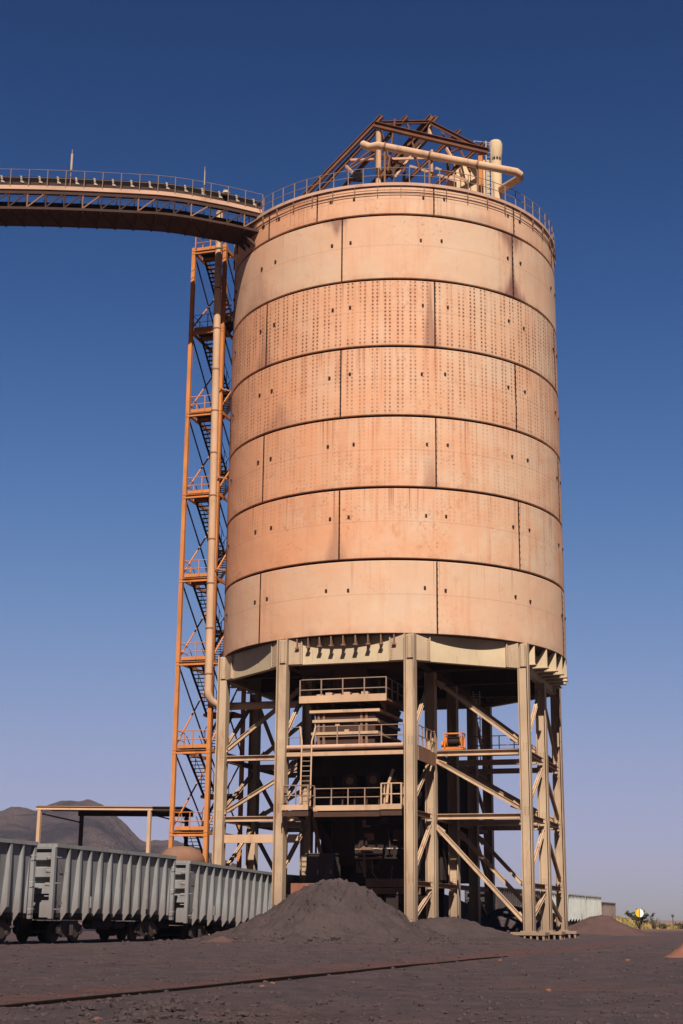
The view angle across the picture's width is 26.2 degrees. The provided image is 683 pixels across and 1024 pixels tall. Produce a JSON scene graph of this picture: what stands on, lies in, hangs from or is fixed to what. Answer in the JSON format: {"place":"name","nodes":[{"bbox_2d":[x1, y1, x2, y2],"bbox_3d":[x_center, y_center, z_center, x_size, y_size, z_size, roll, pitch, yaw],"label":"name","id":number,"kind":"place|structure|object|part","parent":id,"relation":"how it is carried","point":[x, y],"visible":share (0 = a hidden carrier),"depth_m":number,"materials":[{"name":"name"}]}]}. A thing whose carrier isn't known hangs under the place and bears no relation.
{"place":"outdoors","nodes":[
{"label":"outdoors","id":0,"kind":"place"},
{"bbox_2d":[0,799,236,922],"bbox_3d":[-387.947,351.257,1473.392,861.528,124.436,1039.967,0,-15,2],"label":"hills","id":1,"kind":"structure","parent":0,"point":[105,832],"depth_m":1357.04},
{"bbox_2d":[0,882,682,1023],"bbox_3d":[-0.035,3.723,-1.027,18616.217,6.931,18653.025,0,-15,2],"label":"ground","id":2,"kind":"structure","parent":0,"point":[670,939],"depth_m":31.99,"materials":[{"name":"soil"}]},
{"bbox_2d":[26,939,151,943],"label":"railway track","id":3,"kind":"structure","parent":2,"relation":"on","point":[79,942],"depth_m":69.15,"materials":[{"name":"metal"}]},
{"bbox_2d":[0,838,37,943],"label":"ore wagon","id":4,"kind":"object","parent":3,"relation":"on","point":[17,869],"visible":1,"depth_m":62.18,"materials":[{"name":"metal"}]},
{"bbox_2d":[12,843,176,942],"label":"ore wagon","id":5,"kind":"object","parent":3,"relation":"on","point":[98,889],"visible":0.93,"depth_m":69.02,"materials":[{"name":"metal"}]},
{"bbox_2d":[135,861,271,939],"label":"ore wagon","id":6,"kind":"object","parent":3,"relation":"on","point":[210,898],"visible":0.55,"depth_m":81.08,"materials":[{"name":"metal"}]},
{"bbox_2d":[286,874,298,894],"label":"ore wagon","id":7,"kind":"object","parent":3,"relation":"on","point":[290,879],"visible":0.02,"depth_m":92.03,"materials":[{"name":"metal"}]},
{"bbox_2d":[465,887,521,909],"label":"ore wagon","id":8,"kind":"object","parent":3,"relation":"on","point":[510,896],"visible":0.11,"depth_m":147.41,"materials":[{"name":"metal"}]},
{"bbox_2d":[521,890,540,915],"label":"ore wagon","id":9,"kind":"object","parent":3,"relation":"on","point":[537,893],"visible":0.02,"depth_m":163.29,"materials":[{"name":"metal"}]},
{"bbox_2d":[552,892,568,926],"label":"ore wagon","id":10,"kind":"object","parent":3,"relation":"on","point":[554,900],"visible":0.05,"depth_m":173.02,"materials":[{"name":"metal"}]},
{"bbox_2d":[567,894,585,925],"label":"ore wagon","id":11,"kind":"object","parent":3,"relation":"on","point":[577,907],"visible":0.3,"depth_m":185.65,"materials":[{"name":"metal"}]},
{"bbox_2d":[576,895,601,921],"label":"ore wagon","id":12,"kind":"object","parent":3,"relation":"on","point":[593,906],"visible":0.17,"depth_m":197.41,"materials":[{"name":"metal"}]},
{"bbox_2d":[601,902,615,918],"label":"ore wagon","id":13,"kind":"object","parent":3,"relation":"on","point":[608,909],"visible":0.12,"depth_m":209.48,"materials":[{"name":"metal"}]},
{"bbox_2d":[36,805,193,921],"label":"open shelter","id":14,"kind":"object","parent":2,"relation":"on","point":[149,813],"visible":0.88,"depth_m":110.87,"materials":[{"name":"beige metal"}]},
{"bbox_2d":[137,1014,149,1019],"bbox_3d":[-2.401,6.116,17.688,0.164,0.116,0.126,-8,-17,27],"label":"clod","id":15,"kind":"object","parent":2,"relation":"on","point":[145,1016],"visible":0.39,"depth_m":17.66,"materials":[{"name":"grey stone"}]},
{"bbox_2d":[143,1001,157,1005],"bbox_3d":[-2.785,7.186,21.376,0.209,0.101,0.114,0,-15,2],"label":"clod","id":16,"kind":"object","parent":2,"relation":"on","point":[149,1003],"visible":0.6,"depth_m":21.35,"materials":[{"name":"stone"}]},
{"bbox_2d":[146,1011,160,1018],"bbox_3d":[-2.304,6.124,17.780,0.228,0.136,0.171,0,-15,2],"label":"clod","id":17,"kind":"object","parent":2,"relation":"on","point":[152,1015],"visible":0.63,"depth_m":17.74,"materials":[{"name":"grey stone"}]},
{"bbox_2d":[160,1001,177,1011],"bbox_3d":[-2.206,6.356,18.775,0.251,0.171,0.214,0,-15,2],"label":"rock","id":18,"kind":"object","parent":2,"relation":"on","point":[166,1006],"visible":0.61,"depth_m":18.73,"materials":[{"name":"grey stone"}]},
{"bbox_2d":[170,1005,184,1011],"bbox_3d":[-2.068,6.276,18.497,0.176,0.108,0.150,6,-16,-19],"label":"clod","id":19,"kind":"object","parent":2,"relation":"on","point":[175,1008],"visible":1,"depth_m":18.45,"materials":[{"name":"soil"}]},
{"bbox_2d":[177,1012,188,1018],"bbox_3d":[-1.914,6.114,17.757,0.129,0.095,0.118,-8,-18,28],"label":"clod","id":20,"kind":"object","parent":2,"relation":"on","point":[183,1014],"visible":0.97,"depth_m":17.73,"materials":[{"name":"grey stone"}]},
{"bbox_2d":[161,846,205,925],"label":"domed tank","id":21,"kind":"object","parent":2,"relation":"on","point":[183,853],"visible":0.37,"depth_m":91.28,"materials":[{"name":"beige metal"}]},
{"bbox_2d":[187,997,195,1001],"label":"clod","id":22,"kind":"object","parent":2,"relation":"on","point":[190,999],"visible":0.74,"depth_m":21.98,"materials":[{"name":"soil"}]},
{"bbox_2d":[197,999,214,1002],"bbox_3d":[-2.023,7.309,21.745,0.252,0.161,0.266,12,-19,-36],"label":"rock","id":23,"kind":"object","parent":2,"relation":"on","point":[207,1001],"visible":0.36,"depth_m":21.71,"materials":[{"name":"grey stone"}]},
{"bbox_2d":[168,237,245,867],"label":"stair tower","id":24,"kind":"structure","parent":2,"relation":"on","point":[194,580],"depth_m":102.26,"materials":[{"name":"metal"}]},
{"bbox_2d":[204,210,301,709],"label":"dust downpipe","id":25,"kind":"object","parent":24,"relation":"attached to","point":[209,697],"visible":0.94,"depth_m":100.87,"materials":[{"name":"beige metal"}]},
{"bbox_2d":[204,936,236,941],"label":"soil mound","id":26,"kind":"object","parent":2,"relation":"on","point":[221,939],"visible":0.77,"depth_m":71.92,"materials":[{"name":"brown soil"}]},
{"bbox_2d":[235,1011,250,1016],"bbox_3d":[-1.242,6.313,18.413,0.168,0.086,0.162,-13,-20,40],"label":"rock","id":27,"kind":"object","parent":2,"relation":"on","point":[242,1013],"visible":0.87,"depth_m":18.38,"materials":[{"name":"grey stone"}]},
{"bbox_2d":[0,956,507,1006],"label":"buried rail","id":28,"kind":"object","parent":2,"relation":"on","point":[72,999],"visible":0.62,"depth_m":27.31,"materials":[{"name":"brown metal"}]},
{"bbox_2d":[255,1013,266,1016],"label":"clod","id":29,"kind":"object","parent":2,"relation":"on","point":[261,1015],"visible":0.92,"depth_m":18.41,"materials":[{"name":"grey stone"}]},
{"bbox_2d":[291,883,313,892],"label":"concrete block","id":30,"kind":"structure","parent":2,"relation":"on","point":[296,887],"depth_m":88.14,"materials":[{"name":"orange concrete"}]},
{"bbox_2d":[178,878,480,943],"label":"ore pile","id":31,"kind":"object","parent":2,"relation":"on","point":[320,918],"visible":0.73,"depth_m":76.97,"materials":[{"name":"gravel"}]},
{"bbox_2d":[207,632,579,939],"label":"support frame","id":32,"kind":"object","parent":2,"relation":"on","point":[456,671],"visible":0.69,"depth_m":94.20,"materials":[{"name":"beige metal"}]},
{"bbox_2d":[305,853,341,882],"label":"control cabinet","id":33,"kind":"object","parent":32,"relation":"attached to","point":[321,866],"visible":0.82,"depth_m":91.52,"materials":[{"name":"grey metal"}]},
{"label":"door","id":34,"kind":"part","parent":33,"relation":"part of","materials":[{"name":"grey metal"}]},
{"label":"door","id":35,"kind":"part","parent":33,"relation":"part of","materials":[{"name":"grey metal"}]},
{"bbox_2d":[281,782,403,816],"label":"walkway","id":36,"kind":"structure","parent":32,"relation":"attached to","point":[348,810],"depth_m":87.78,"materials":[{"name":"metal"}]},
{"bbox_2d":[286,724,403,776],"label":"walkway","id":37,"kind":"structure","parent":32,"relation":"attached to","point":[354,766],"depth_m":89.66,"materials":[{"name":"metal"}]},
{"bbox_2d":[299,726,315,805],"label":"access ladder","id":38,"kind":"object","parent":37,"relation":"attached to","point":[301,771],"visible":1,"depth_m":88.97,"materials":[{"name":"metal"}]},
{"bbox_2d":[299,676,403,712],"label":"hopper platform","id":39,"kind":"structure","parent":32,"relation":"attached to","point":[333,701],"depth_m":90.76,"materials":[{"name":"metal"}]},
{"bbox_2d":[297,661,468,919],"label":"loading hopper","id":40,"kind":"object","parent":32,"relation":"attached to","point":[370,849],"visible":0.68,"depth_m":91.36,"materials":[{"name":"metal"}]},
{"bbox_2d":[223,167,565,659],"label":"ore silo","id":41,"kind":"object","parent":32,"relation":"on","point":[394,455],"visible":0.91,"depth_m":95.18,"materials":[{"name":"paint"}]},
{"bbox_2d":[0,150,262,250],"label":"conveyor gallery","id":42,"kind":"object","parent":41,"relation":"attached to","point":[106,216],"visible":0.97,"depth_m":100.86,"materials":[{"name":"brown metal"}]},
{"bbox_2d":[352,172,362,182],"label":"floodlight","id":43,"kind":"object","parent":41,"relation":"attached to","point":[357,177],"visible":1,"depth_m":97.84,"materials":[{"name":"black metal"}]},
{"bbox_2d":[301,114,488,195],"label":"roof frame","id":44,"kind":"object","parent":41,"relation":"on","point":[419,137],"visible":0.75,"depth_m":103.63,"materials":[{"name":"brown metal"}]},
{"bbox_2d":[360,141,523,191],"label":"roof dust pipe","id":45,"kind":"object","parent":41,"relation":"on","point":[517,173],"visible":0.97,"depth_m":100.61,"materials":[{"name":"beige metal"}]},
{"bbox_2d":[446,160,489,194],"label":"filter box","id":46,"kind":"object","parent":41,"relation":"on","point":[460,183],"visible":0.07,"depth_m":104.04,"materials":[{"name":"beige metal"}]},
{"bbox_2d":[474,141,492,195],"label":"roof ladder","id":47,"kind":"object","parent":41,"relation":"on","point":[486,144],"visible":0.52,"depth_m":104.09,"materials":[{"name":"grey metal"}]},
{"bbox_2d":[489,139,501,198],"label":"roof vent","id":48,"kind":"object","parent":41,"relation":"on","point":[496,154],"visible":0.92,"depth_m":104.24,"materials":[{"name":"beige metal"}]},
{"bbox_2d":[388,724,435,766],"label":"side walkway","id":49,"kind":"structure","parent":32,"relation":"attached to","point":[424,755],"depth_m":89.62,"materials":[{"name":"metal"}]},
{"bbox_2d":[470,691,482,759],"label":"caged ladder","id":50,"kind":"object","parent":32,"relation":"attached to","point":[473,696],"visible":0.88,"depth_m":98.70,"materials":[{"name":"grey metal"}]},
{"bbox_2d":[438,735,518,756],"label":"winch platform","id":51,"kind":"structure","parent":32,"relation":"attached to","point":[514,744],"depth_m":94.69,"materials":[{"name":"metal"}]},
{"bbox_2d":[441,732,465,749],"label":"cable winch","id":52,"kind":"object","parent":51,"relation":"on","point":[453,741],"visible":0.98,"depth_m":92.38,"materials":[{"name":"orange metal"}]},
{"bbox_2d":[445,894,484,919],"bbox_3d":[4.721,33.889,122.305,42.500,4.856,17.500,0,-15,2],"label":"wagon","id":53,"kind":"object","parent":2,"relation":"on","point":[464,910],"visible":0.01,"depth_m":119.80,"materials":[{"name":"grey metal"}]},
{"bbox_2d":[415,917,558,942],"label":"ore pile","id":54,"kind":"object","parent":2,"relation":"on","point":[460,928],"visible":0.51,"depth_m":82.60,"materials":[{"name":"gravel"}]},
{"bbox_2d":[481,906,568,934],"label":"ore pile","id":55,"kind":"object","parent":2,"relation":"on","point":[504,919],"visible":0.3,"depth_m":102.17,"materials":[{"name":"brown gravel"}]},
{"bbox_2d":[568,915,655,935],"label":"ore pile","id":56,"kind":"object","parent":2,"relation":"on","point":[602,925],"visible":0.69,"depth_m":115.95,"materials":[{"name":"brown gravel"}]},
{"bbox_2d":[635,909,643,921],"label":"round sign","id":57,"kind":"object","parent":2,"relation":"on","point":[639,913],"visible":0.88,"depth_m":181.19,"materials":[{"name":"metal"}]},
{"bbox_2d":[625,909,655,928],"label":"thorn bush","id":58,"kind":"object","parent":2,"relation":"on","point":[636,918],"visible":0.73,"depth_m":193.86,"materials":[{"name":"green plant"}]},
{"bbox_2d":[647,918,659,928],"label":"thorn bush","id":59,"kind":"object","parent":2,"relation":"on","point":[652,922],"visible":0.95,"depth_m":196.89,"materials":[{"name":"green plant"}]},
{"bbox_2d":[657,923,670,928],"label":"shrub","id":60,"kind":"object","parent":2,"relation":"on","point":[663,926],"visible":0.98,"depth_m":204.37,"materials":[{"name":"green plant"}]},
{"bbox_2d":[664,943,682,957],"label":"soil mound","id":61,"kind":"object","parent":2,"relation":"on","point":[677,952],"visible":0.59,"depth_m":51.85,"materials":[{"name":"orange soil"}]},
{"bbox_2d":[673,922,682,928],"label":"shrub","id":62,"kind":"object","parent":2,"relation":"on","point":[680,925],"visible":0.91,"depth_m":202.71,"materials":[{"name":"green plant"}]},
{"bbox_2d":[0,0,682,920],"label":"sky","id":63,"kind":"structure","parent":0,"point":[584,98],"materials":[{"name":"blue"}]},
{"bbox_2d":[616,917,669,927],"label":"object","id":64,"kind":"structure","parent":0,"point":[628,923],"depth_m":217.59,"materials":[{"name":"plant"}]},
{"bbox_2d":[616,915,679,928],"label":"grass","id":65,"kind":"structure","parent":64,"relation":"on","point":[623,919],"depth_m":216.91,"materials":[{"name":"yellow plant"}]}
]}

